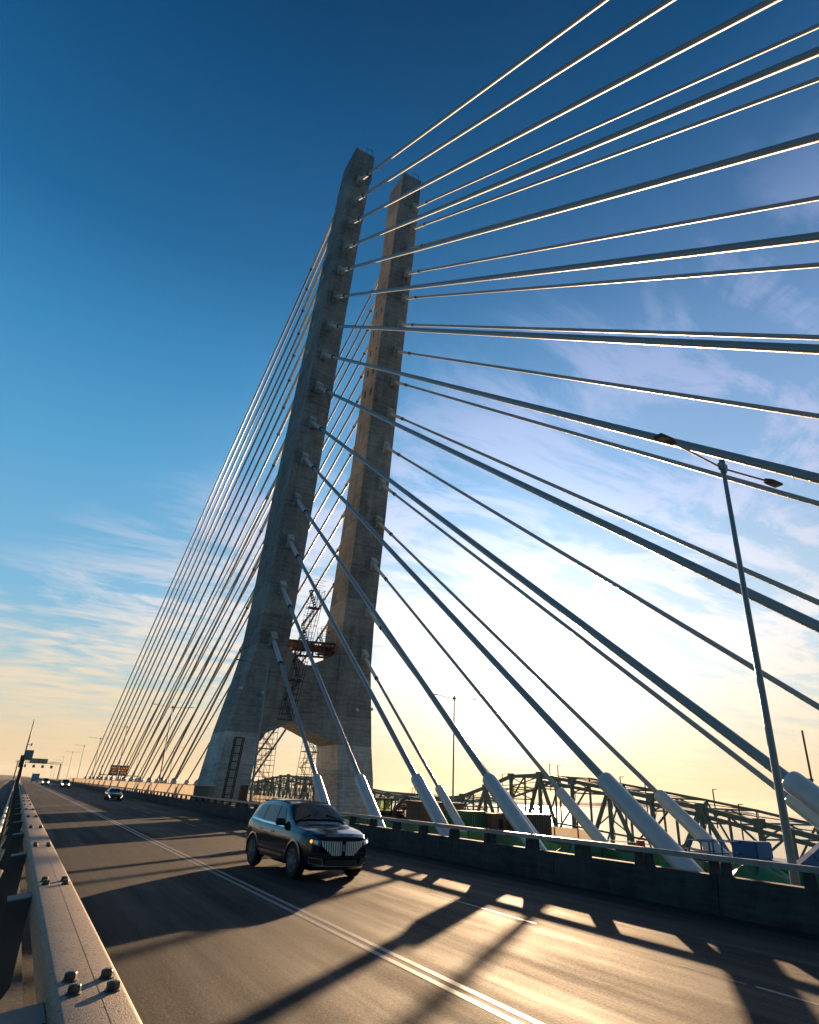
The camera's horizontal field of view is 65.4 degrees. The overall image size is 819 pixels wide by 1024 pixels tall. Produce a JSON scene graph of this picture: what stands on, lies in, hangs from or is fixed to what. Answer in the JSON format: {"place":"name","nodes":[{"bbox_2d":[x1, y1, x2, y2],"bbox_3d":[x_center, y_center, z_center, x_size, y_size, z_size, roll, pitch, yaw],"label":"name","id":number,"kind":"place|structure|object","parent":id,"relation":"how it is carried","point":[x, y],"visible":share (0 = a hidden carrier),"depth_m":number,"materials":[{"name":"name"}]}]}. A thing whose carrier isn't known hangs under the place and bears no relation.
{"place":"outdoors","nodes":[
{"label":"outdoors","id":0,"kind":"place"},
{"bbox_2d":[0,777,15,814],"bbox_3d":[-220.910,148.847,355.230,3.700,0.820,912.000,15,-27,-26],"label":"shared path","id":1,"kind":"structure","parent":0,"point":[6,787],"depth_m":87.28,"materials":[{"name":"concrete"}]},
{"bbox_2d":[13,721,33,789],"bbox_3d":[-32.267,20.821,53.693,0.880,6.400,0.380,15,-27,-26],"label":"camera pole","id":2,"kind":"object","parent":1,"relation":"on","point":[28,755],"visible":0.83,"depth_m":53.55,"materials":[{"name":"grey metal"}]},
{"bbox_2d":[0,775,753,813],"bbox_3d":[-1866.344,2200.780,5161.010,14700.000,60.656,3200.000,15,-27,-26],"label":"hills","id":3,"kind":"structure","parent":0,"point":[581,804],"depth_m":5359.58,"materials":[{"name":"green plant"}]},
{"bbox_2d":[398,804,405,818],"bbox_3d":[0.600,30.514,63.801,3.495,2.285,1.280,15,-27,-26],"label":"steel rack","id":4,"kind":"object","parent":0,"point":[403,808],"visible":0.11,"depth_m":63.28,"materials":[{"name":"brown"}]},
{"bbox_2d":[0,0,818,814],"label":"sky","id":5,"kind":"structure","parent":0,"point":[171,171],"materials":[{"name":"blue"}]},
{"bbox_2d":[19,777,818,1023],"bbox_3d":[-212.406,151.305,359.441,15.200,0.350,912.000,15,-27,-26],"label":"road","id":6,"kind":"structure","parent":0,"point":[184,941],"depth_m":11.48,"materials":[{"name":"grey asphalt"}]},
{"bbox_2d":[13,758,60,780],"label":"sign gantry","id":7,"kind":"object","parent":6,"relation":"on","point":[39,761],"visible":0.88,"depth_m":307.67,"materials":[{"name":"silver metal"}]},
{"bbox_2d":[60,779,69,787],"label":"van","id":8,"kind":"object","parent":6,"relation":"on","point":[65,783],"visible":1,"depth_m":153.63,"materials":[{"name":"grey paint"}]},
{"bbox_2d":[0,781,142,1023],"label":"guardrail","id":9,"kind":"object","parent":6,"relation":"on","point":[77,979],"visible":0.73,"depth_m":2.98,"materials":[{"name":"metal"}]},
{"bbox_2d":[0,777,16,832],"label":"handrail","id":10,"kind":"object","parent":9,"relation":"on","point":[2,819],"visible":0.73,"depth_m":18.16,"materials":[{"name":"metal"}]},
{"bbox_2d":[104,788,123,800],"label":"sedan","id":11,"kind":"object","parent":6,"relation":"on","point":[114,793],"visible":1,"depth_m":79.75,"materials":[{"name":"black paint"}]},
{"bbox_2d":[24,778,522,1023],"bbox_3d":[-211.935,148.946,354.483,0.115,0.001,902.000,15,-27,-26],"label":"solid line","id":12,"kind":"object","parent":6,"relation":"on","point":[479,1004],"visible":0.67,"depth_m":10.46,"materials":[{"name":"paint"}]},
{"bbox_2d":[37,784,543,1023],"bbox_3d":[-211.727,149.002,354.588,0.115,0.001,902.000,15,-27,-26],"label":"solid line","id":13,"kind":"object","parent":6,"relation":"on","point":[507,1008],"visible":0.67,"depth_m":10.52,"materials":[{"name":"paint"}]},
{"bbox_2d":[245,799,367,877],"bbox_3d":[-3.435,10.499,20.771,2.542,2.051,5.742,17,-27,-29],"label":"suv","id":14,"kind":"object","parent":6,"relation":"on","point":[297,837],"visible":1,"depth_m":19.42,"materials":[{"name":"black paint"}]},
{"bbox_2d":[92,796,818,1004],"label":"dashed lane line","id":15,"kind":"object","parent":6,"relation":"on","point":[533,922],"visible":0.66,"depth_m":9.41,"materials":[{"name":"paint"}]},
{"bbox_2d":[404,800,464,826],"bbox_3d":[2.125,26.828,55.817,4.200,2.720,3.750,12,-25,-21],"label":"site hut","id":16,"kind":"object","parent":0,"point":[416,811],"visible":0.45,"depth_m":54.83,"materials":[{"name":"brown metal"}]},
{"bbox_2d":[247,772,818,859],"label":"truss bridge","id":17,"kind":"structure","parent":0,"point":[701,815],"depth_m":101.53,"materials":[{"name":"green paint"}]},
{"bbox_2d":[252,794,817,858],"bbox_3d":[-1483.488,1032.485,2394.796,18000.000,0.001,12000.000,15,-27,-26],"label":"river","id":18,"kind":"structure","parent":0,"point":[779,851],"depth_m":1424.35,"materials":[{"name":"liquid"}]},
{"bbox_3d":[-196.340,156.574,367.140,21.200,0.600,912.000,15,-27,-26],"label":"centre deck","id":19,"kind":"structure","parent":0,"visible":0},
{"bbox_2d":[99,765,138,778],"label":"message sign","id":20,"kind":"object","parent":19,"relation":"on","point":[113,769],"visible":0.56,"depth_m":224.56,"materials":[{"name":"grey metal"}]},
{"bbox_2d":[155,704,192,782],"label":"street lamp","id":21,"kind":"object","parent":19,"relation":"on","point":[172,707],"visible":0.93,"depth_m":89.40,"materials":[{"name":"metal"}]},
{"bbox_2d":[238,785,248,806],"bbox_3d":[-14.877,26.031,56.601,0.620,3.350,0.650,15,-27,-26],"label":"orange post","id":22,"kind":"object","parent":19,"relation":"on","point":[243,792],"visible":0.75,"depth_m":56.78,"materials":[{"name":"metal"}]},
{"bbox_2d":[235,659,269,807],"bbox_3d":[-13.997,19.149,53.291,3.100,13.340,0.290,15,-27,-26],"label":"street lamp","id":23,"kind":"object","parent":19,"relation":"on","point":[267,665],"visible":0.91,"depth_m":54.04,"materials":[{"name":"metal"}]},
{"bbox_2d":[247,728,278,806],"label":"scaffold tower","id":24,"kind":"structure","parent":19,"relation":"on","point":[261,755],"depth_m":77.49,"materials":[{"name":"grey metal"}]},
{"bbox_2d":[292,741,316,799],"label":"scaffold tower","id":25,"kind":"structure","parent":19,"relation":"on","point":[305,767],"depth_m":79.72,"materials":[{"name":"grey metal"}]},
{"bbox_2d":[196,148,420,818],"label":"bridge pylon","id":26,"kind":"object","parent":19,"relation":"on","point":[270,618],"visible":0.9,"depth_m":72.03,"materials":[{"name":"concrete"}]},
{"bbox_2d":[128,476,276,781],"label":"stay cable","id":27,"kind":"object","parent":26,"relation":"attached to","point":[239,556],"visible":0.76,"depth_m":95.41,"materials":[{"name":"white paint"}]},
{"bbox_2d":[121,439,284,780],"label":"stay cable","id":28,"kind":"object","parent":26,"relation":"attached to","point":[250,513],"visible":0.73,"depth_m":98.11,"materials":[{"name":"white paint"}]},
{"bbox_2d":[137,510,269,781],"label":"stay cable","id":29,"kind":"object","parent":26,"relation":"attached to","point":[139,779],"visible":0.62,"depth_m":91.99,"materials":[{"name":"white paint"}]},
{"bbox_2d":[146,551,261,782],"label":"stay cable","id":30,"kind":"object","parent":26,"relation":"attached to","point":[149,779],"visible":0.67,"depth_m":88.56,"materials":[{"name":"white paint"}]},
{"bbox_2d":[115,399,293,779],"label":"stay cable","id":31,"kind":"object","parent":26,"relation":"attached to","point":[269,453],"visible":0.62,"depth_m":99.49,"materials":[{"name":"white paint"}]},
{"bbox_2d":[155,592,253,794],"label":"stay cable","id":32,"kind":"object","parent":26,"relation":"attached to","point":[214,673],"visible":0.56,"depth_m":85.93,"materials":[{"name":"white paint"}]},
{"bbox_2d":[170,643,242,782],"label":"stay cable","id":33,"kind":"object","parent":26,"relation":"attached to","point":[173,780],"visible":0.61,"depth_m":82.76,"materials":[{"name":"white paint"}]},
{"bbox_2d":[106,349,308,787],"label":"stay cable","id":34,"kind":"object","parent":26,"relation":"attached to","point":[272,431],"visible":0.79,"depth_m":101.74,"materials":[{"name":"white paint"}]},
{"bbox_2d":[104,323,313,779],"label":"stay cable","id":35,"kind":"object","parent":26,"relation":"attached to","point":[279,401],"visible":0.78,"depth_m":103.98,"materials":[{"name":"white paint"}]},
{"bbox_2d":[95,274,323,779],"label":"stay cable","id":36,"kind":"object","parent":26,"relation":"attached to","point":[295,340],"visible":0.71,"depth_m":108.39,"materials":[{"name":"white paint"}]},
{"bbox_2d":[100,296,318,779],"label":"stay cable","id":37,"kind":"object","parent":26,"relation":"attached to","point":[290,362],"visible":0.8,"depth_m":105.71,"materials":[{"name":"white paint"}]},
{"bbox_2d":[92,251,327,778],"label":"stay cable","id":38,"kind":"object","parent":26,"relation":"attached to","point":[302,311],"visible":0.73,"depth_m":109.72,"materials":[{"name":"white paint"}]},
{"bbox_2d":[84,209,336,778],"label":"stay cable","id":39,"kind":"object","parent":26,"relation":"attached to","point":[312,266],"visible":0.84,"depth_m":113.81,"materials":[{"name":"white paint"}]},
{"bbox_2d":[88,229,332,778],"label":"stay cable","id":40,"kind":"object","parent":26,"relation":"attached to","point":[311,279],"visible":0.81,"depth_m":111.17,"materials":[{"name":"white paint"}]},
{"bbox_2d":[221,737,244,802],"bbox_3d":[-16.559,24.163,59.851,1.217,5.790,1.007,15,-27,-26],"label":"cage ladder","id":41,"kind":"object","parent":26,"relation":"attached to","point":[229,769],"visible":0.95,"depth_m":59.84,"materials":[{"name":"grey metal"}]},
{"bbox_2d":[119,278,378,780],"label":"stay cable","id":42,"kind":"object","parent":26,"relation":"attached to","point":[362,311],"visible":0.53,"depth_m":135.54,"materials":[{"name":"white paint"}]},
{"bbox_2d":[125,299,375,780],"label":"stay cable","id":43,"kind":"object","parent":26,"relation":"attached to","point":[360,330],"visible":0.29,"depth_m":129.96,"materials":[{"name":"white paint"}]},
{"bbox_2d":[134,343,368,780],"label":"stay cable","id":44,"kind":"object","parent":26,"relation":"attached to","point":[355,370],"visible":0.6,"depth_m":126.28,"materials":[{"name":"white paint"}]},
{"bbox_2d":[131,318,372,776],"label":"stay cable","id":45,"kind":"object","parent":26,"relation":"attached to","point":[357,349],"visible":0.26,"depth_m":135.91,"materials":[{"name":"white paint"}]},
{"bbox_2d":[141,368,364,781],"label":"stay cable","id":46,"kind":"object","parent":26,"relation":"attached to","point":[350,396],"visible":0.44,"depth_m":122.13,"materials":[{"name":"white paint"}]},
{"bbox_2d":[149,416,358,793],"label":"stay cable","id":47,"kind":"object","parent":26,"relation":"attached to","point":[335,460],"visible":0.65,"depth_m":117.28,"materials":[{"name":"white paint"}]},
{"bbox_2d":[153,392,361,773],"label":"stay cable","id":48,"kind":"object","parent":26,"relation":"attached to","point":[345,423],"visible":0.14,"depth_m":122.43,"materials":[{"name":"white paint"}]},
{"bbox_2d":[163,445,354,783],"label":"stay cable","id":49,"kind":"object","parent":26,"relation":"attached to","point":[314,518],"visible":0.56,"depth_m":120.16,"materials":[{"name":"white paint"}]},
{"bbox_2d":[184,545,339,798],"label":"stay cable","id":50,"kind":"object","parent":26,"relation":"attached to","point":[308,598],"visible":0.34,"depth_m":87.58,"materials":[{"name":"white paint"}]},
{"bbox_2d":[176,477,349,782],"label":"stay cable","id":51,"kind":"object","parent":26,"relation":"attached to","point":[329,514],"visible":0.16,"depth_m":94.99,"materials":[{"name":"white paint"}]},
{"bbox_2d":[183,511,344,784],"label":"stay cable","id":52,"kind":"object","parent":26,"relation":"attached to","point":[300,588],"visible":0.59,"depth_m":91.06,"materials":[{"name":"white paint"}]},
{"bbox_2d":[249,729,285,787],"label":"stay cable","id":53,"kind":"object","parent":26,"relation":"attached to","point":[277,741],"visible":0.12,"depth_m":89.54,"materials":[{"name":"white paint"}]},
{"bbox_2d":[272,640,328,802],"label":"stay cable","id":54,"kind":"object","parent":26,"relation":"attached to","point":[319,787],"visible":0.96,"depth_m":52.62,"materials":[{"name":"white metal"}]},
{"bbox_2d":[278,579,325,720],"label":"scaffold tower","id":55,"kind":"structure","parent":26,"relation":"attached to","point":[313,608],"depth_m":65.00,"materials":[{"name":"grey metal"}]},
{"bbox_2d":[288,639,335,657],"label":"formwork truss","id":56,"kind":"object","parent":26,"relation":"attached to","point":[318,648],"visible":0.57,"depth_m":70.22,"materials":[{"name":"orange metal"}]},
{"bbox_2d":[291,583,333,651],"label":"stay cable","id":57,"kind":"object","parent":26,"relation":"attached to","point":[325,598],"visible":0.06,"depth_m":85.03,"materials":[{"name":"white paint"}]},
{"bbox_2d":[315,626,330,655],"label":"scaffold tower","id":58,"kind":"structure","parent":26,"relation":"attached to","point":[321,640],"depth_m":72.48,"materials":[{"name":"grey metal"}]},
{"bbox_2d":[281,588,384,826],"bbox_3d":[-7.335,13.946,52.553,0.690,0.690,35.621,15,14,-27],"label":"stay cable","id":59,"kind":"object","parent":26,"relation":"attached to","point":[366,796],"visible":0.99,"depth_m":45.73,"materials":[{"name":"white metal"}]},
{"bbox_2d":[289,541,449,835],"bbox_3d":[-5.169,10.254,50.218,0.690,0.690,44.422,15,13,-26],"label":"stay cable","id":60,"kind":"object","parent":26,"relation":"attached to","point":[431,806],"visible":0.94,"depth_m":39.46,"materials":[{"name":"white metal"}]},
{"bbox_2d":[364,658,466,830],"bbox_3d":[-0.287,20.096,58.510,0.660,0.660,27.596,15,12,-26],"label":"stay cable","id":61,"kind":"object","parent":26,"relation":"attached to","point":[449,806],"visible":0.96,"depth_m":52.98,"materials":[{"name":"white metal"}]},
{"bbox_2d":[296,499,546,849],"bbox_3d":[-3.163,6.808,48.190,0.690,0.690,52.631,15,12,-26],"label":"stay cable","id":62,"kind":"object","parent":26,"relation":"attached to","point":[513,815],"visible":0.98,"depth_m":33.56,"materials":[{"name":"white metal"}]},
{"bbox_2d":[368,611,539,834],"bbox_3d":[2.019,16.273,55.857,0.660,0.660,37.175,15,10,-26],"label":"stay cable","id":63,"kind":"object","parent":26,"relation":"attached to","point":[387,637],"visible":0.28,"depth_m":61.26,"materials":[{"name":"white metal"}]},
{"bbox_2d":[358,0,608,181],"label":"stay cable","id":64,"kind":"object","parent":26,"relation":"attached to","point":[572,23],"visible":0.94,"depth_m":50.05,"materials":[{"name":"white metal"}]},
{"bbox_2d":[374,564,614,849],"bbox_3d":[3.734,12.732,54.339,0.660,0.660,44.728,15,12,-26],"label":"stay cable","id":65,"kind":"object","parent":26,"relation":"attached to","point":[588,826],"visible":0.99,"depth_m":42.29,"materials":[{"name":"white metal"}]},
{"bbox_2d":[304,458,703,871],"bbox_3d":[-0.962,3.184,45.871,0.690,0.690,61.350,15,12,-26],"label":"stay cable","id":66,"kind":"object","parent":26,"relation":"attached to","point":[652,831],"visible":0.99,"depth_m":25.57,"materials":[{"name":"grey metal"}]},
{"bbox_2d":[354,0,675,202],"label":"stay cable","id":67,"kind":"object","parent":26,"relation":"attached to","point":[658,7],"visible":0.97,"depth_m":43.53,"materials":[{"name":"white metal"}]},
{"bbox_2d":[410,181,646,248],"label":"stay cable","id":68,"kind":"object","parent":26,"relation":"attached to","point":[490,225],"visible":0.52,"depth_m":69.56,"materials":[{"name":"grey metal"}]},
{"bbox_2d":[378,522,733,863],"bbox_3d":[5.920,9.027,51.975,0.660,0.660,53.608,15,11,-26],"label":"stay cable","id":69,"kind":"object","parent":26,"relation":"attached to","point":[690,825],"visible":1,"depth_m":36.10,"materials":[{"name":"grey metal"}]},
{"bbox_2d":[312,421,818,816],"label":"stay cable","id":70,"kind":"object","parent":26,"relation":"attached to","point":[801,789],"visible":1,"depth_m":24.11,"materials":[{"name":"grey metal"}]},
{"bbox_2d":[349,0,781,224],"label":"stay cable","id":71,"kind":"object","parent":26,"relation":"attached to","point":[730,22],"visible":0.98,"depth_m":36.07,"materials":[{"name":"white metal"}]},
{"bbox_2d":[318,386,818,632],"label":"stay cable","id":72,"kind":"object","parent":26,"relation":"attached to","point":[807,621],"visible":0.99,"depth_m":26.59,"materials":[{"name":"grey metal"}]},
{"bbox_2d":[323,353,818,483],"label":"stay cable","id":73,"kind":"object","parent":26,"relation":"attached to","point":[796,473],"visible":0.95,"depth_m":28.32,"materials":[{"name":"grey metal"}]},
{"bbox_2d":[329,324,818,354],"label":"stay cable","id":74,"kind":"object","parent":26,"relation":"attached to","point":[799,348],"visible":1,"depth_m":29.09,"materials":[{"name":"white metal"}]},
{"bbox_2d":[335,232,818,298],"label":"stay cable","id":75,"kind":"object","parent":26,"relation":"attached to","point":[770,242],"visible":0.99,"depth_m":30.33,"materials":[{"name":"white metal"}]},
{"bbox_2d":[340,132,818,271],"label":"stay cable","id":76,"kind":"object","parent":26,"relation":"attached to","point":[767,151],"visible":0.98,"depth_m":31.60,"materials":[{"name":"white metal"}]},
{"bbox_2d":[345,46,818,248],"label":"stay cable","id":77,"kind":"object","parent":26,"relation":"attached to","point":[808,55],"visible":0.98,"depth_m":32.77,"materials":[{"name":"white metal"}]},
{"bbox_2d":[382,484,818,829],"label":"stay cable","id":78,"kind":"object","parent":26,"relation":"attached to","point":[802,811],"visible":0.97,"depth_m":35.47,"materials":[{"name":"grey metal"}]},
{"bbox_2d":[386,447,818,709],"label":"stay cable","id":79,"kind":"object","parent":26,"relation":"attached to","point":[784,686],"visible":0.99,"depth_m":37.84,"materials":[{"name":"grey metal"}]},
{"bbox_2d":[390,413,818,605],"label":"stay cable","id":80,"kind":"object","parent":26,"relation":"attached to","point":[804,596],"visible":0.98,"depth_m":39.08,"materials":[{"name":"grey metal"}]},
{"bbox_2d":[394,381,818,506],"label":"stay cable","id":81,"kind":"object","parent":26,"relation":"attached to","point":[742,482],"visible":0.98,"depth_m":40.29,"materials":[{"name":"grey metal"}]},
{"bbox_2d":[397,350,818,418],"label":"stay cable","id":82,"kind":"object","parent":26,"relation":"attached to","point":[749,405],"visible":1,"depth_m":41.26,"materials":[{"name":"white metal"}]},
{"bbox_2d":[400,323,818,339],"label":"stay cable","id":83,"kind":"object","parent":26,"relation":"attached to","point":[754,335],"visible":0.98,"depth_m":42.58,"materials":[{"name":"white metal"}]},
{"bbox_2d":[404,262,818,299],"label":"stay cable","id":84,"kind":"object","parent":26,"relation":"attached to","point":[758,269],"visible":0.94,"depth_m":43.72,"materials":[{"name":"white metal"}]},
{"bbox_2d":[407,195,818,274],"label":"stay cable","id":85,"kind":"object","parent":26,"relation":"attached to","point":[758,209],"visible":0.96,"depth_m":44.86,"materials":[{"name":"white metal"}]},
{"bbox_2d":[413,76,818,229],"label":"stay cable","id":86,"kind":"object","parent":26,"relation":"attached to","point":[755,102],"visible":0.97,"depth_m":47.07,"materials":[{"name":"white metal"}]},
{"bbox_2d":[415,23,818,207],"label":"stay cable","id":87,"kind":"object","parent":26,"relation":"attached to","point":[755,54],"visible":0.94,"depth_m":48.09,"materials":[{"name":"white metal"}]},
{"bbox_2d":[374,795,410,822],"bbox_3d":[-1.612,30.378,64.778,5.642,3.081,2.675,15,-27,-26],"label":"excavator","id":88,"kind":"object","parent":19,"relation":"on","point":[391,813],"visible":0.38,"depth_m":63.58,"materials":[{"name":"yellow metal"}]},
{"bbox_2d":[39,778,818,935],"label":"road parapet","id":89,"kind":"structure","parent":19,"relation":"on","point":[723,892],"depth_m":18.66,"materials":[{"name":"concrete"}]},
{"bbox_2d":[69,778,215,801],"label":"noise screen","id":90,"kind":"object","parent":89,"relation":"on","point":[201,790],"visible":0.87,"depth_m":77.97,"materials":[{"name":"beige concrete"}]},
{"bbox_2d":[445,810,485,828],"bbox_3d":[4.582,25.541,51.992,2.290,2.200,2.547,23,-31,-38],"label":"shipping container","id":91,"kind":"object","parent":19,"relation":"on","point":[476,819],"visible":0.45,"depth_m":51.38,"materials":[{"name":"green metal"}]},
{"bbox_2d":[486,813,506,836],"bbox_3d":[6.925,25.874,52.375,1.580,2.100,1.885,15,-27,-26],"label":"plywood crate","id":92,"kind":"object","parent":19,"relation":"on","point":[496,821],"visible":0.58,"depth_m":51.80,"materials":[{"name":"wood"}]},
{"bbox_2d":[496,812,551,841],"bbox_3d":[9.565,26.275,53.090,4.090,2.170,2.490,19,-29,-33],"label":"shipping container","id":93,"kind":"object","parent":19,"relation":"on","point":[541,824],"visible":0.31,"depth_m":52.69,"materials":[{"name":"brown metal"}]},
{"bbox_2d":[557,844,574,853],"bbox_3d":[6.700,14.543,26.159,2.299,1.670,2.827,4,-24,-4],"label":"tarpaulin heap","id":94,"kind":"object","parent":19,"relation":"on","point":[568,848],"visible":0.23,"depth_m":26.32,"materials":[{"name":"green plastic"}]},
{"bbox_2d":[341,816,818,886],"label":"net fence","id":95,"kind":"object","parent":19,"relation":"on","point":[607,853],"visible":0.09,"depth_m":28.18,"materials":[{"name":"green metal"}]},
{"bbox_2d":[687,839,741,862],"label":"work platform","id":96,"kind":"structure","parent":19,"relation":"on","point":[716,840],"depth_m":29.60,"materials":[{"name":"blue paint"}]},
{"bbox_2d":[654,433,800,885],"bbox_3d":[9.574,4.466,17.475,5.860,13.340,0.290,15,-27,-26],"label":"street lamp","id":97,"kind":"object","parent":19,"relation":"on","point":[722,466],"visible":0.94,"depth_m":17.44,"materials":[{"name":"metal"}]},
{"bbox_2d":[732,865,790,884],"bbox_3d":[10.876,11.616,19.305,2.661,1.855,3.370,15,-27,-26],"label":"car","id":98,"kind":"object","parent":19,"relation":"on","point":[762,873],"visible":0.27,"depth_m":19.30,"materials":[{"name":"green metal"}]},
{"bbox_2d":[734,840,818,875],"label":"shipping container","id":99,"kind":"object","parent":19,"relation":"on","point":[755,850],"visible":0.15,"depth_m":29.29,"materials":[{"name":"blue metal"}]},
{"bbox_3d":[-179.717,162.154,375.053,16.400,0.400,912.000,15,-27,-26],"label":"far road","id":100,"kind":"structure","parent":0,"visible":0},
{"bbox_2d":[247,794,591,842],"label":"noise screen","id":101,"kind":"object","parent":100,"relation":"on","point":[574,833],"visible":0.09,"depth_m":56.30,"materials":[{"name":"beige concrete"}]},
{"bbox_2d":[434,694,476,801],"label":"street lamp","id":102,"kind":"object","parent":100,"relation":"on","point":[454,698],"visible":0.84,"depth_m":68.17,"materials":[{"name":"metal"}]},
{"bbox_2d":[248,800,781,863],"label":"road parapet","id":103,"kind":"structure","parent":100,"relation":"on","point":[618,849],"depth_m":62.93,"materials":[{"name":"concrete"}]},
{"bbox_2d":[801,730,813,781],"bbox_3d":[29.494,21.343,46.641,0.990,10.300,0.300,15,-27,-26],"label":"mast pole","id":104,"kind":"object","parent":100,"relation":"on","point":[809,768],"visible":0.48,"depth_m":48.04,"materials":[{"name":"grey metal"}]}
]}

